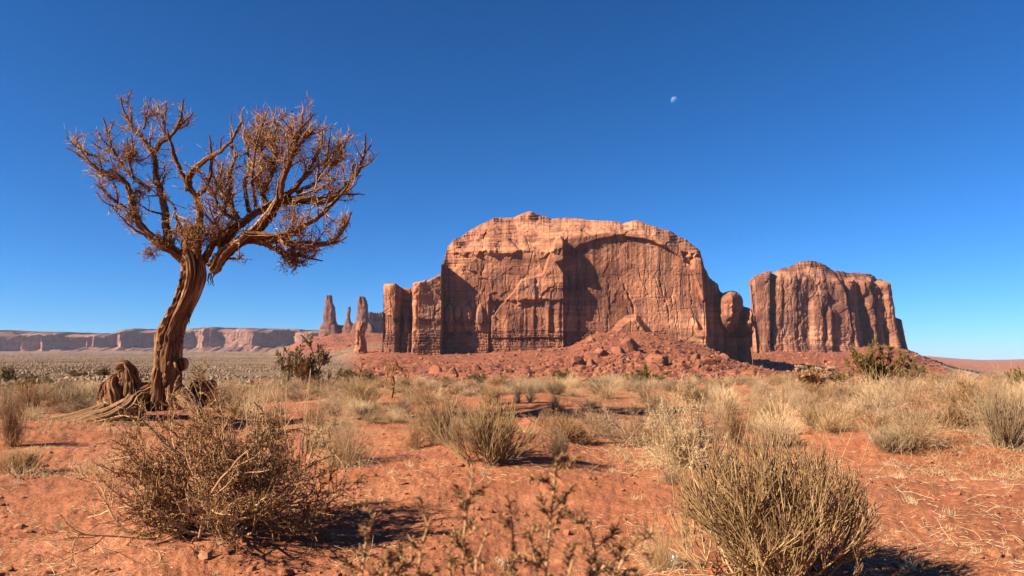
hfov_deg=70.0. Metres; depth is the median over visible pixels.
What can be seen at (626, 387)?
sagebrush
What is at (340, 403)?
grass clump
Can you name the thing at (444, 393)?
dry bush
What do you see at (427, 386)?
sagebrush
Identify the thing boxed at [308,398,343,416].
sagebrush
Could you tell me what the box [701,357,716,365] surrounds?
boulder
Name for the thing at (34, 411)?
sagebrush
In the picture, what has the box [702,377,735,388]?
joint fir bush
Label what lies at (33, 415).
grass clump
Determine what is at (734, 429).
dry bush
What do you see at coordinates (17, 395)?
grass clump
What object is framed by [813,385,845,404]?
dry grass
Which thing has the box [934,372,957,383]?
dry bush
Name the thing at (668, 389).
grass clump
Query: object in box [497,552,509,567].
grass stubble
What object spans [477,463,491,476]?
grass stubble
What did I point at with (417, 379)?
grass clump
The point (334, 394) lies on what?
sagebrush
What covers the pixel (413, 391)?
grass clump
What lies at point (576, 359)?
boulder
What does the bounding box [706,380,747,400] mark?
grass clump
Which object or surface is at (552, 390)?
grey green bush
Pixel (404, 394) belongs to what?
dry bush
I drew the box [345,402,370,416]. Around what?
sagebrush
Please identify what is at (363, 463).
dry grass
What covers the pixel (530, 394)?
yucca
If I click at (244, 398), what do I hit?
dry bush
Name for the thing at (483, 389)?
sagebrush
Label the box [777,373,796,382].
grey green bush
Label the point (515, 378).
grass clump
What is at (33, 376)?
juniper
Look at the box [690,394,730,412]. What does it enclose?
sagebrush
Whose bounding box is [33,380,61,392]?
grey green bush
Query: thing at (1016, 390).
grass clump
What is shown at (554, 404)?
yucca
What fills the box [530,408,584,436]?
dry bush
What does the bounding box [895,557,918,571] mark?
grass stubble
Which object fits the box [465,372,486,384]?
juniper
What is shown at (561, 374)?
juniper
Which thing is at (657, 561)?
grass clump
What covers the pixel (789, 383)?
grass clump
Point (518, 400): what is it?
yucca
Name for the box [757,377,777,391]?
sagebrush
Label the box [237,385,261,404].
grass clump
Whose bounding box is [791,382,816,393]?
joint fir bush
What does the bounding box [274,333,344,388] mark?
juniper tree
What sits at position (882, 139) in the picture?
sky
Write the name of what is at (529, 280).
butte
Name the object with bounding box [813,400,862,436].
dead bush
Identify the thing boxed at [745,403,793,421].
dry grass
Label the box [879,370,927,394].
grass clump
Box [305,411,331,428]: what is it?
dry bush
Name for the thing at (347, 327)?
rock spire
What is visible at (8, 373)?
juniper
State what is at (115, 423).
branch
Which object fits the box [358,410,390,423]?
sagebrush
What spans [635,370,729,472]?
pale leaved bush
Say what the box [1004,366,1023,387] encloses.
juniper
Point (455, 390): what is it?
dry bush
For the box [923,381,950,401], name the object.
sagebrush
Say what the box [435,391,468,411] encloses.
grass clump
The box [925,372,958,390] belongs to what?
sagebrush
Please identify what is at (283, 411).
grass clump
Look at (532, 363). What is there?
scree scrub
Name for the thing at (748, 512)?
joint fir bush
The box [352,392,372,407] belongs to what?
grass clump
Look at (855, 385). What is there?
grass clump
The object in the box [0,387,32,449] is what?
dry bush
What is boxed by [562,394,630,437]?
sagebrush
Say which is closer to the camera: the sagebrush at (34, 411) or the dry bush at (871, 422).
the dry bush at (871, 422)
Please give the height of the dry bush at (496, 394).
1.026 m
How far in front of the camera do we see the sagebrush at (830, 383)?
28.16 m
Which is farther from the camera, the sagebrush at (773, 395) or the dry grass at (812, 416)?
the sagebrush at (773, 395)
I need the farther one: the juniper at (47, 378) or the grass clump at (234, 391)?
the juniper at (47, 378)
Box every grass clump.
[3,380,42,403]
[13,399,55,420]
[15,382,57,399]
[46,395,76,413]
[54,374,74,385]
[75,381,95,396]
[79,386,98,406]
[211,388,277,418]
[215,382,267,412]
[223,384,243,397]
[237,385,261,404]
[243,377,284,396]
[250,382,292,403]
[256,398,300,415]
[265,372,283,384]
[290,373,314,389]
[292,419,341,448]
[295,380,406,470]
[303,379,319,390]
[307,374,341,392]
[315,412,349,430]
[317,384,353,409]
[318,389,339,407]
[327,406,367,426]
[337,393,366,412]
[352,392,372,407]
[367,394,386,410]
[368,373,391,384]
[374,403,414,423]
[398,382,440,403]
[403,400,455,431]
[405,375,429,384]
[411,373,430,384]
[428,385,449,400]
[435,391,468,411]
[505,373,525,383]
[515,374,549,393]
[536,368,552,383]
[541,375,568,393]
[556,371,585,388]
[564,383,589,396]
[584,378,628,399]
[606,376,626,388]
[624,368,652,389]
[624,499,701,573]
[638,384,676,407]
[647,454,691,485]
[655,373,690,391]
[680,372,707,384]
[701,404,750,440]
[702,377,751,410]
[704,387,742,420]
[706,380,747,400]
[706,383,718,400]
[734,381,796,412]
[737,371,767,387]
[739,406,779,431]
[743,375,770,393]
[743,386,764,400]
[747,391,814,438]
[773,374,806,394]
[776,372,800,389]
[778,410,807,431]
[783,382,820,409]
[808,405,856,430]
[829,373,875,393]
[831,389,852,404]
[831,393,854,412]
[835,361,916,411]
[842,376,882,389]
[864,380,975,458]
[867,404,898,423]
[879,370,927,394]
[883,376,935,404]
[903,370,930,386]
[913,373,992,397]
[916,401,993,431]
[938,371,991,386]
[955,381,1023,414]
[968,360,1023,407]
[973,368,1011,385]
[986,377,1018,397]
[1003,381,1023,398]
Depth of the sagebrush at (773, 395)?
22.00 m
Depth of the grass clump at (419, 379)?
39.40 m
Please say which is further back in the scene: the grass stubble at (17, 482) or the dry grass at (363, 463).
the dry grass at (363, 463)
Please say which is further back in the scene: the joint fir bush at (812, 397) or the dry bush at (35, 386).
the dry bush at (35, 386)
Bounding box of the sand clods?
[0,413,1023,575]
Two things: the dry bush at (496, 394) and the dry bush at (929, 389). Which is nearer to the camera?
the dry bush at (496, 394)
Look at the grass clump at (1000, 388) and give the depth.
22.17 m
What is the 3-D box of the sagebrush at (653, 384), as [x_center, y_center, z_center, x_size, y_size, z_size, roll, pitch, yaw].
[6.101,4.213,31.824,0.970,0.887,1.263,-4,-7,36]
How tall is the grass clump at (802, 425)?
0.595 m
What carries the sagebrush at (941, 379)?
on the ground at (602, 501)
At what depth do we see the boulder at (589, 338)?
982.56 m
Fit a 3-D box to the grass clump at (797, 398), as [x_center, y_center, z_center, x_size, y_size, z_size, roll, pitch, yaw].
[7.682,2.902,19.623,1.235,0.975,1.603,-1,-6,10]
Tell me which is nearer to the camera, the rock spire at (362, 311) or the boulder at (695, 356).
the boulder at (695, 356)
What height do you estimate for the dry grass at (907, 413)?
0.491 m
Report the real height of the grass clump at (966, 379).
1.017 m
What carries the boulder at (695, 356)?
on the ground at (602, 501)
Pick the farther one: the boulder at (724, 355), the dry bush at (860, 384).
the boulder at (724, 355)
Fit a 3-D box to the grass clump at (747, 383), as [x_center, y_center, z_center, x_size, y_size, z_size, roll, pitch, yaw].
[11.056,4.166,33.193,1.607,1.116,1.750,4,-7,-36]
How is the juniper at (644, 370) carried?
on the ground at (602, 501)
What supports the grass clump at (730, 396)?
on the ground at (602, 501)
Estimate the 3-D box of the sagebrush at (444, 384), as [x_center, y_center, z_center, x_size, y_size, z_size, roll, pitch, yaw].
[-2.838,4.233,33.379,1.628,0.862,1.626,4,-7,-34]
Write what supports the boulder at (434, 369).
on the ground at (602, 501)
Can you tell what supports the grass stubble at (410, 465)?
on the ground at (602, 501)
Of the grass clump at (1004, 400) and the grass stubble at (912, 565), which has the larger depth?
the grass clump at (1004, 400)
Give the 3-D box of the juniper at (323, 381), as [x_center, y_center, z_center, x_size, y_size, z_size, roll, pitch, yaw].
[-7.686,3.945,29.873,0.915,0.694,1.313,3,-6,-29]
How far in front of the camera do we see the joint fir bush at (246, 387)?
33.16 m
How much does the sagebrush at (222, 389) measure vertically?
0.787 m
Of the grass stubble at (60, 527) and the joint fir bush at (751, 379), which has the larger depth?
the joint fir bush at (751, 379)
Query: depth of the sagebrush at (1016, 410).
14.49 m
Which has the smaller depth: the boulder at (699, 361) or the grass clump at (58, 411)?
the grass clump at (58, 411)
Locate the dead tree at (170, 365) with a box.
[36,89,378,424]
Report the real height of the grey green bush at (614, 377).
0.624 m
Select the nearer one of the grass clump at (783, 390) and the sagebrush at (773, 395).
the sagebrush at (773, 395)
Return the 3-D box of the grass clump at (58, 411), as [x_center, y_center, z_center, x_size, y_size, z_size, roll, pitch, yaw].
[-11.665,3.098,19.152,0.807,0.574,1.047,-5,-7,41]
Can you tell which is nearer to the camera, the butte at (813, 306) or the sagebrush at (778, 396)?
the sagebrush at (778, 396)
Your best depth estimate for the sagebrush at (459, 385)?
31.32 m
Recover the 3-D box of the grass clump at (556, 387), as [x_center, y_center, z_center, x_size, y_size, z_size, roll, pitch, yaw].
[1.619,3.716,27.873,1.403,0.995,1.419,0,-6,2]
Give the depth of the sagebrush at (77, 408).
18.05 m
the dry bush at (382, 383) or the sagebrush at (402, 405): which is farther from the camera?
the dry bush at (382, 383)
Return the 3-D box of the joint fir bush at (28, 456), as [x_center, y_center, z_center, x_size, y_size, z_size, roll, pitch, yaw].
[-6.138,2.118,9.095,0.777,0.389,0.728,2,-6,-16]
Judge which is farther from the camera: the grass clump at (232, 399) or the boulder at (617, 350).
the boulder at (617, 350)
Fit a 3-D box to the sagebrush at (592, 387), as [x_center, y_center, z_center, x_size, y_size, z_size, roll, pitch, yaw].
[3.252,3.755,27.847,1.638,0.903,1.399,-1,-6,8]
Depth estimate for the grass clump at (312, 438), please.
10.88 m
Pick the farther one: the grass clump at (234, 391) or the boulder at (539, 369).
the boulder at (539, 369)
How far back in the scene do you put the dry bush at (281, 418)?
16.51 m
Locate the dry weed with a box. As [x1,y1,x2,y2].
[336,452,661,575]
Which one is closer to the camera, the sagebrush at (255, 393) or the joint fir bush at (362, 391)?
the joint fir bush at (362, 391)
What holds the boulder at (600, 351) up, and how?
on the ground at (602, 501)
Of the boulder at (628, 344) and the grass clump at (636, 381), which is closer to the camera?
the grass clump at (636, 381)
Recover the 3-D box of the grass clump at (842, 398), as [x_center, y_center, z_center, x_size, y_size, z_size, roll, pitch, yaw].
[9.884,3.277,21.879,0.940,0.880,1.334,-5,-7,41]
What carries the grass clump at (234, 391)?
on the ground at (602, 501)
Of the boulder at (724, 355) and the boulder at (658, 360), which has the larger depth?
the boulder at (724, 355)
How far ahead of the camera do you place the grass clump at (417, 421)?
15.03 m
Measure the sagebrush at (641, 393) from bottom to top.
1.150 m
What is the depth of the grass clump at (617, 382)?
33.30 m
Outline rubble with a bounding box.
[303,329,949,381]
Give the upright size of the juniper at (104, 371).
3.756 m
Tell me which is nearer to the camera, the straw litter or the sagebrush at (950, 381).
the straw litter
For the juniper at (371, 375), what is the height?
1.043 m
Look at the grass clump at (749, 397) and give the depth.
25.57 m
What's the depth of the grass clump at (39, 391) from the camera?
28.17 m
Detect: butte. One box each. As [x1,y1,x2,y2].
[382,211,755,364]
[749,260,907,353]
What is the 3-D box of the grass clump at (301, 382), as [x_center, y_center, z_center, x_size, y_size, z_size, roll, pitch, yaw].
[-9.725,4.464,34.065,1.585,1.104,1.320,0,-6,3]
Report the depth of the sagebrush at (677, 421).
15.28 m
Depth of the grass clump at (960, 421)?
13.21 m
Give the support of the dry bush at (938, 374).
on the ground at (602, 501)
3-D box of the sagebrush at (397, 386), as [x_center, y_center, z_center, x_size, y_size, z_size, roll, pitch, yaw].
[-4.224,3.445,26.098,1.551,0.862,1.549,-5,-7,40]
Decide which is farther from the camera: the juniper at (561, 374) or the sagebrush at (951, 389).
the juniper at (561, 374)
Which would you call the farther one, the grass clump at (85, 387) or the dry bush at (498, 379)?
the dry bush at (498, 379)
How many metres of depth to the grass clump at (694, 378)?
38.95 m
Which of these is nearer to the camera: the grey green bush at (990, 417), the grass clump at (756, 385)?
the grey green bush at (990, 417)
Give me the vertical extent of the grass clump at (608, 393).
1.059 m
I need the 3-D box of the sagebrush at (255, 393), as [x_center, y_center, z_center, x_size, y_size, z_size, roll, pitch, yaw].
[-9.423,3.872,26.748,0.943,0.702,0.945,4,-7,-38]
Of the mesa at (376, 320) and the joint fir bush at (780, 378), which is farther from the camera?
the mesa at (376, 320)
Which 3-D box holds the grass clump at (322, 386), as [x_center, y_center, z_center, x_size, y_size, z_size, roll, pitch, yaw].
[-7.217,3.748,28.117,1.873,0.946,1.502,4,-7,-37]
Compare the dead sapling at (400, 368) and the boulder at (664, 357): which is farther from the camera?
the boulder at (664, 357)
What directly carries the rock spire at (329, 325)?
on the ground at (602, 501)
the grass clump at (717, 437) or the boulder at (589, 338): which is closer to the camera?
the grass clump at (717, 437)
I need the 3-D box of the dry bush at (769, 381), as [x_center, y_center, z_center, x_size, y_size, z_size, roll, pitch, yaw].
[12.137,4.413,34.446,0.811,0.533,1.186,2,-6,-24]
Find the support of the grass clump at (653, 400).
on the ground at (602, 501)
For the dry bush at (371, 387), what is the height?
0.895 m
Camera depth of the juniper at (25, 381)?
34.57 m
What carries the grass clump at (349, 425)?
on the ground at (602, 501)
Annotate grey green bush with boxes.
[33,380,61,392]
[40,379,98,408]
[48,382,68,391]
[270,379,306,391]
[310,387,325,395]
[332,377,380,390]
[505,378,548,394]
[543,380,568,395]
[573,375,615,388]
[602,372,621,380]
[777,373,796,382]
[860,420,919,453]
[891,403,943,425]
[955,377,1023,450]
[996,368,1021,378]
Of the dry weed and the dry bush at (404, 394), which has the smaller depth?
the dry weed
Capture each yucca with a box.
[511,385,523,403]
[522,385,538,403]
[546,393,562,411]
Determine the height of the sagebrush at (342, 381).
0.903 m
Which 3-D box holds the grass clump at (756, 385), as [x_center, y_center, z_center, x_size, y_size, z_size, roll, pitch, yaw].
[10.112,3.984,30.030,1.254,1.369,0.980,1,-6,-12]
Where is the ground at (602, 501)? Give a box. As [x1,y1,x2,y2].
[0,331,1023,575]
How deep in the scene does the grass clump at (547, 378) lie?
39.18 m
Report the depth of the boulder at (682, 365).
674.68 m
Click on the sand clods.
(205, 554)
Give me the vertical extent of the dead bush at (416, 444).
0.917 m
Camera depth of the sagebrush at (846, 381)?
36.19 m
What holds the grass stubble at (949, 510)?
on the ground at (602, 501)
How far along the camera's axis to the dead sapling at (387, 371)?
33.61 m
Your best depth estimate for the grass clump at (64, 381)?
48.56 m
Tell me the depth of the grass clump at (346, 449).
8.65 m
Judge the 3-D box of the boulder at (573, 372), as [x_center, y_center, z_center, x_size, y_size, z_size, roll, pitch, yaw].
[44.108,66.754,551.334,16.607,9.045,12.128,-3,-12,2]
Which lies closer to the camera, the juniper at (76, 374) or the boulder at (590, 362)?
the juniper at (76, 374)
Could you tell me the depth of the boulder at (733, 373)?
616.97 m
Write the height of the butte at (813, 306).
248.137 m
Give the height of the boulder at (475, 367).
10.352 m
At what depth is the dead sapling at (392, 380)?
23.66 m
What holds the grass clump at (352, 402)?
on the ground at (602, 501)
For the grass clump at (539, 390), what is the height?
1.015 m
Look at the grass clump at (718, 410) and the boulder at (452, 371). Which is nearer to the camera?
the grass clump at (718, 410)
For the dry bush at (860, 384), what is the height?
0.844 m
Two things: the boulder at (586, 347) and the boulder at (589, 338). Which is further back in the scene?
the boulder at (589, 338)
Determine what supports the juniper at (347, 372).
on the ground at (602, 501)
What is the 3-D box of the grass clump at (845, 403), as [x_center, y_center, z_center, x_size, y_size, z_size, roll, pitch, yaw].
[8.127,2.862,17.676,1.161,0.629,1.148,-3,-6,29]
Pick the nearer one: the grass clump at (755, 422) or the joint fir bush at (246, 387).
the grass clump at (755, 422)
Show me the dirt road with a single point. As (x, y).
(956, 370)
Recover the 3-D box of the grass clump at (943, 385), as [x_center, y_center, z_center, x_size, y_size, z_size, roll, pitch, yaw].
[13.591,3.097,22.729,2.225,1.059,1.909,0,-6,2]
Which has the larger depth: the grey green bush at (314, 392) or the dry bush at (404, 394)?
the grey green bush at (314, 392)
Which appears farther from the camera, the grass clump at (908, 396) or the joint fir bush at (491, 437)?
the grass clump at (908, 396)
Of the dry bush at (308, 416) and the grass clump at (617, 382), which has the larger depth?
the grass clump at (617, 382)
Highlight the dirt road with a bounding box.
[934,364,983,375]
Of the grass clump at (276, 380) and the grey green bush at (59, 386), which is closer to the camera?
the grey green bush at (59, 386)
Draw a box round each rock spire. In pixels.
[319,295,340,336]
[342,307,352,332]
[351,296,376,332]
[354,322,367,352]
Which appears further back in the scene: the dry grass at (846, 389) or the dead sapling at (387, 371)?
the dead sapling at (387, 371)
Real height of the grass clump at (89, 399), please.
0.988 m
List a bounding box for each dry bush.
[0,374,61,414]
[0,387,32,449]
[21,359,373,567]
[26,381,45,392]
[228,395,257,406]
[251,410,292,425]
[293,404,331,426]
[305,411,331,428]
[355,380,378,394]
[376,374,389,387]
[393,379,482,447]
[400,381,429,400]
[429,385,449,396]
[443,384,463,394]
[460,379,475,388]
[474,379,505,406]
[483,372,514,385]
[517,407,613,445]
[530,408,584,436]
[567,377,585,387]
[704,392,739,413]
[715,396,755,445]
[758,377,783,384]
[794,382,832,397]
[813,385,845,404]
[842,407,907,431]
[848,378,880,391]
[880,390,1006,432]
[917,383,934,391]
[918,362,1002,413]
[923,370,944,381]
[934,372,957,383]
[984,372,999,379]
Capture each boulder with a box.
[428,365,441,373]
[445,367,458,376]
[472,364,481,369]
[534,366,545,372]
[562,370,580,376]
[571,355,584,366]
[576,365,585,370]
[582,344,590,351]
[586,359,596,367]
[587,336,594,342]
[594,347,609,356]
[611,347,625,354]
[619,337,638,351]
[642,363,661,371]
[645,354,668,365]
[650,358,663,363]
[668,355,677,361]
[676,362,689,369]
[690,354,700,359]
[696,359,703,365]
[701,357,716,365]
[720,353,729,360]
[726,369,740,374]
[740,370,756,376]
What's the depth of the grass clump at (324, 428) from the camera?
14.45 m
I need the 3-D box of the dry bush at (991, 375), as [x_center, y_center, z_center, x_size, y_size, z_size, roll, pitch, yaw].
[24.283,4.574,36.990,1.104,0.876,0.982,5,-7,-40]
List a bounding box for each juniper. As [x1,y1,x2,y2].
[0,365,17,380]
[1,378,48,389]
[18,371,42,378]
[38,373,52,382]
[69,369,91,376]
[92,367,110,375]
[311,377,336,389]
[333,369,357,384]
[356,367,380,381]
[442,376,452,385]
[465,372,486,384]
[553,370,577,381]
[619,363,665,384]
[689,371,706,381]
[829,335,907,385]
[892,354,929,385]
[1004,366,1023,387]
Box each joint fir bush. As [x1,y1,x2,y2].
[0,444,52,473]
[225,383,258,393]
[337,376,390,406]
[388,377,411,388]
[421,393,550,466]
[647,376,902,575]
[674,385,715,403]
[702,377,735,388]
[742,375,760,383]
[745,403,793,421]
[767,374,795,384]
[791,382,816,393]
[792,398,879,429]
[795,392,824,403]
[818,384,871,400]
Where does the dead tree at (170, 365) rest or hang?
on the ground at (602, 501)
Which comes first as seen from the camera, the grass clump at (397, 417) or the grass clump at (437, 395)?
the grass clump at (397, 417)
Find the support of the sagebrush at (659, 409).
on the ground at (602, 501)
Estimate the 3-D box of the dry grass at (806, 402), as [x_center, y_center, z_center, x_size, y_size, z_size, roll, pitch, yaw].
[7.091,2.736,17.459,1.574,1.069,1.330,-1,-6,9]
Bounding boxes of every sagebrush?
[0,394,21,416]
[21,404,49,417]
[44,394,96,416]
[211,386,236,402]
[219,384,240,395]
[248,386,262,398]
[252,378,282,388]
[272,383,315,402]
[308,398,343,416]
[311,376,346,402]
[331,373,359,388]
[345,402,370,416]
[357,399,386,419]
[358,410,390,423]
[373,376,410,393]
[385,392,418,414]
[421,379,441,389]
[436,372,466,387]
[449,379,467,390]
[456,384,480,396]
[466,380,496,394]
[496,383,514,395]
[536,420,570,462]
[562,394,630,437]
[574,396,601,407]
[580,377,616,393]
[588,401,683,446]
[603,375,627,388]
[612,375,644,390]
[625,374,665,402]
[642,411,678,429]
[644,380,662,389]
[648,397,674,416]
[680,375,695,389]
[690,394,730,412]
[702,378,741,396]
[727,373,747,384]
[739,412,803,448]
[747,387,779,405]
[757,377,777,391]
[768,382,804,402]
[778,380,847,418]
[821,378,849,389]
[834,373,858,383]
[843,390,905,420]
[858,409,895,428]
[877,376,911,389]
[921,378,993,403]
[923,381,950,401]
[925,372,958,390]
[933,373,952,384]
[944,370,981,384]
[968,372,984,381]
[1001,402,1023,422]
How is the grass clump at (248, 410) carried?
on the ground at (602, 501)
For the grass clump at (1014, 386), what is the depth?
18.15 m
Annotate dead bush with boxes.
[400,410,437,449]
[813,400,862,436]
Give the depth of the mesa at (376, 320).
3389.60 m
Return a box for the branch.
[112,421,148,425]
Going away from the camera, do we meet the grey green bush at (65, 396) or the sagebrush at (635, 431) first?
the sagebrush at (635, 431)
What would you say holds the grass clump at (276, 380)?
on the ground at (602, 501)
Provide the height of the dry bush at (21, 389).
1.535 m
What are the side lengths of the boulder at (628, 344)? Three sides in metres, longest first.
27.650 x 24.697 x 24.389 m
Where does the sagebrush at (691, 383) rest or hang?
on the ground at (602, 501)
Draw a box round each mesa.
[0,327,319,351]
[368,312,382,331]
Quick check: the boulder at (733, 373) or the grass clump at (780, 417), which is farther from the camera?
the boulder at (733, 373)
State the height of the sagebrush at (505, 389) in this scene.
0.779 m
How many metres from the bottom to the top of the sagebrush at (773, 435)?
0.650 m
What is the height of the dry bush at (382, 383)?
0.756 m
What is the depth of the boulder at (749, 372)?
524.39 m
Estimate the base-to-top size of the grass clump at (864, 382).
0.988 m
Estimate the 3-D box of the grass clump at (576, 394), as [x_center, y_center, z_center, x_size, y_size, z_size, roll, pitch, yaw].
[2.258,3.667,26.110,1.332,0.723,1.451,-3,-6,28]
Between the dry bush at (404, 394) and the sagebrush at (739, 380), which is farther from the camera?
the sagebrush at (739, 380)
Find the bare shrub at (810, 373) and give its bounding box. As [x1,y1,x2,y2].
[792,363,839,387]
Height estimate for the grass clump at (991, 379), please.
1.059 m
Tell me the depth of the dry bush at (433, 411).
10.60 m
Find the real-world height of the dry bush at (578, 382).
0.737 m
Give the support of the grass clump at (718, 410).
on the ground at (602, 501)
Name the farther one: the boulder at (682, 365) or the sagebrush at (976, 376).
the boulder at (682, 365)
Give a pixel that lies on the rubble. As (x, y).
(609, 365)
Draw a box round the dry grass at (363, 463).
[0,378,1023,478]
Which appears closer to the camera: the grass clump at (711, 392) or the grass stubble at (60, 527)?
the grass stubble at (60, 527)
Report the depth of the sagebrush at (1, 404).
16.81 m
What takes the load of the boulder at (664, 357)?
on the ground at (602, 501)
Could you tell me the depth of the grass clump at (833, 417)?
12.50 m
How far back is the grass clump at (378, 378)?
35.89 m
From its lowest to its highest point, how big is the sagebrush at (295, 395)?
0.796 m
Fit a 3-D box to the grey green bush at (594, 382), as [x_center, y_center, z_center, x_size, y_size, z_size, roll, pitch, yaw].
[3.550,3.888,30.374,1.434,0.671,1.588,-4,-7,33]
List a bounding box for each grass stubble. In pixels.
[10,477,22,484]
[49,517,65,530]
[404,458,414,468]
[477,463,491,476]
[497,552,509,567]
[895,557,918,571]
[901,546,923,570]
[939,505,955,515]
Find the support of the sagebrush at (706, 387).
on the ground at (602, 501)
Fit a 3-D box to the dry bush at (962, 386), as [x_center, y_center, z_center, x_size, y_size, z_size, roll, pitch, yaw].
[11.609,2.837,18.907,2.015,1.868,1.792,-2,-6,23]
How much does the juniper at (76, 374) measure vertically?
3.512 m
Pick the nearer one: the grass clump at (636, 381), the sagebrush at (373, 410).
the sagebrush at (373, 410)
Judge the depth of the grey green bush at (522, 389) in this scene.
27.93 m
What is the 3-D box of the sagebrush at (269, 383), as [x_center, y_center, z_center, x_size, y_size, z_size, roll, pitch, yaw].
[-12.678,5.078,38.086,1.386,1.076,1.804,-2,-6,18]
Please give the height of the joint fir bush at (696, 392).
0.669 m
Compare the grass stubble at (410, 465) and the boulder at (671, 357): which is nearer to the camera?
the grass stubble at (410, 465)
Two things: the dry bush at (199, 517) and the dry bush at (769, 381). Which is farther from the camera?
the dry bush at (769, 381)
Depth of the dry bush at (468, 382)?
32.01 m
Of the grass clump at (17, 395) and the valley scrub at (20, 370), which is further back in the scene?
the valley scrub at (20, 370)
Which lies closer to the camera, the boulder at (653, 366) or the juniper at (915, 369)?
the juniper at (915, 369)
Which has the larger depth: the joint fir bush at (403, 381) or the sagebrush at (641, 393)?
the joint fir bush at (403, 381)
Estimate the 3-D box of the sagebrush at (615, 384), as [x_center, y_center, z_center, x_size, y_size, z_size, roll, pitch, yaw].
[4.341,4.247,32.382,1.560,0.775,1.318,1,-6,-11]
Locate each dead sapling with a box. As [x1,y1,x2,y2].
[355,358,372,377]
[383,358,391,387]
[388,362,396,397]
[390,358,411,386]
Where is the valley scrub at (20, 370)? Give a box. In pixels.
[0,345,1022,386]
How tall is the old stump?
0.705 m
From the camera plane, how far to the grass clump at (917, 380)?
30.52 m
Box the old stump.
[710,372,722,381]
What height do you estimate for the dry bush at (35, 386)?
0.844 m
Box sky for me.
[0,0,1023,359]
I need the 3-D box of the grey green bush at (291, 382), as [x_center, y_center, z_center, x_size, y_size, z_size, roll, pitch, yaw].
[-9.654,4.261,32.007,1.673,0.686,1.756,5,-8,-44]
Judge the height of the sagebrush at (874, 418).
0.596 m
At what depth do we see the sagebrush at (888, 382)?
30.74 m
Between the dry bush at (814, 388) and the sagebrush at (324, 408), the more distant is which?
the dry bush at (814, 388)
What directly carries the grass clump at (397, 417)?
on the ground at (602, 501)
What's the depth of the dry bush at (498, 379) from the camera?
34.03 m
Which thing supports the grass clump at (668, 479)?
on the ground at (602, 501)
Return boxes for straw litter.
[0,393,1023,575]
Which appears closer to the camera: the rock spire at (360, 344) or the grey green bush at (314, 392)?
the grey green bush at (314, 392)
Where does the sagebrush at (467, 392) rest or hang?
on the ground at (602, 501)
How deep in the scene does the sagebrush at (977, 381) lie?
30.14 m
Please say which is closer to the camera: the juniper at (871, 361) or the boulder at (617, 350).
the juniper at (871, 361)
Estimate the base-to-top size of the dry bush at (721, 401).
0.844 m
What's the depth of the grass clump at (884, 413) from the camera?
15.11 m
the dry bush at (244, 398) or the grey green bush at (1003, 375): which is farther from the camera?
the grey green bush at (1003, 375)
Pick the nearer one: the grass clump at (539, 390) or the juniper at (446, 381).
the grass clump at (539, 390)
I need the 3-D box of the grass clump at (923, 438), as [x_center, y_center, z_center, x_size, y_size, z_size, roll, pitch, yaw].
[5.521,1.819,10.126,1.457,1.111,1.441,-2,-6,17]
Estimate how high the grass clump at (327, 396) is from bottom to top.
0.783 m
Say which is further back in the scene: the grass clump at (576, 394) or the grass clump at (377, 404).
the grass clump at (576, 394)
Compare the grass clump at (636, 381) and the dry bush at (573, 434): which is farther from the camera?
the grass clump at (636, 381)
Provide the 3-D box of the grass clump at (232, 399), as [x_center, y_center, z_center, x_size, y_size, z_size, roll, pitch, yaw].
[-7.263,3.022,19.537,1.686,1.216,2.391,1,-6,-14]
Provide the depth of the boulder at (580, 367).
663.46 m
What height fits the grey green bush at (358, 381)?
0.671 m
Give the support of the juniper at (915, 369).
on the ground at (602, 501)
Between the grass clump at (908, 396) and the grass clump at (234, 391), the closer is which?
the grass clump at (908, 396)
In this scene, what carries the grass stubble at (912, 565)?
on the ground at (602, 501)
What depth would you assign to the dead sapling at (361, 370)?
32.88 m
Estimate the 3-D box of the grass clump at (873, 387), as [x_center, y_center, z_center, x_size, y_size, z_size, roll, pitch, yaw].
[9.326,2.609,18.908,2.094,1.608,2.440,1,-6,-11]
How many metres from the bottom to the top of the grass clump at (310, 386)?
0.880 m
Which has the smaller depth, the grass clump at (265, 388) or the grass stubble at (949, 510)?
the grass stubble at (949, 510)
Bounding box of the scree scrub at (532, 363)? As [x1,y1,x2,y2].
[357,335,861,381]
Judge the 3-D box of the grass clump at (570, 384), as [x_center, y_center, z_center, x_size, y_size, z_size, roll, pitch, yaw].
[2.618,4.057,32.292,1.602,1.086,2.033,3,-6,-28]
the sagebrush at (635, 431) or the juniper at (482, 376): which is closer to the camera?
the sagebrush at (635, 431)
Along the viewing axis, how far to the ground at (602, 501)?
7.23 m
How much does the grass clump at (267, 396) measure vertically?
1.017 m
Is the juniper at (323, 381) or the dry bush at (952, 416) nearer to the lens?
the dry bush at (952, 416)
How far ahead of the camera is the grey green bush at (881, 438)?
9.96 m
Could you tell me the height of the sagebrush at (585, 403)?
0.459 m
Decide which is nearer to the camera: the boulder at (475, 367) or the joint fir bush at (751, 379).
the joint fir bush at (751, 379)
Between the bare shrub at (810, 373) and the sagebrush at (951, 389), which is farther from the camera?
the bare shrub at (810, 373)
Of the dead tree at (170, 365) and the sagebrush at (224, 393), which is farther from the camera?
the sagebrush at (224, 393)

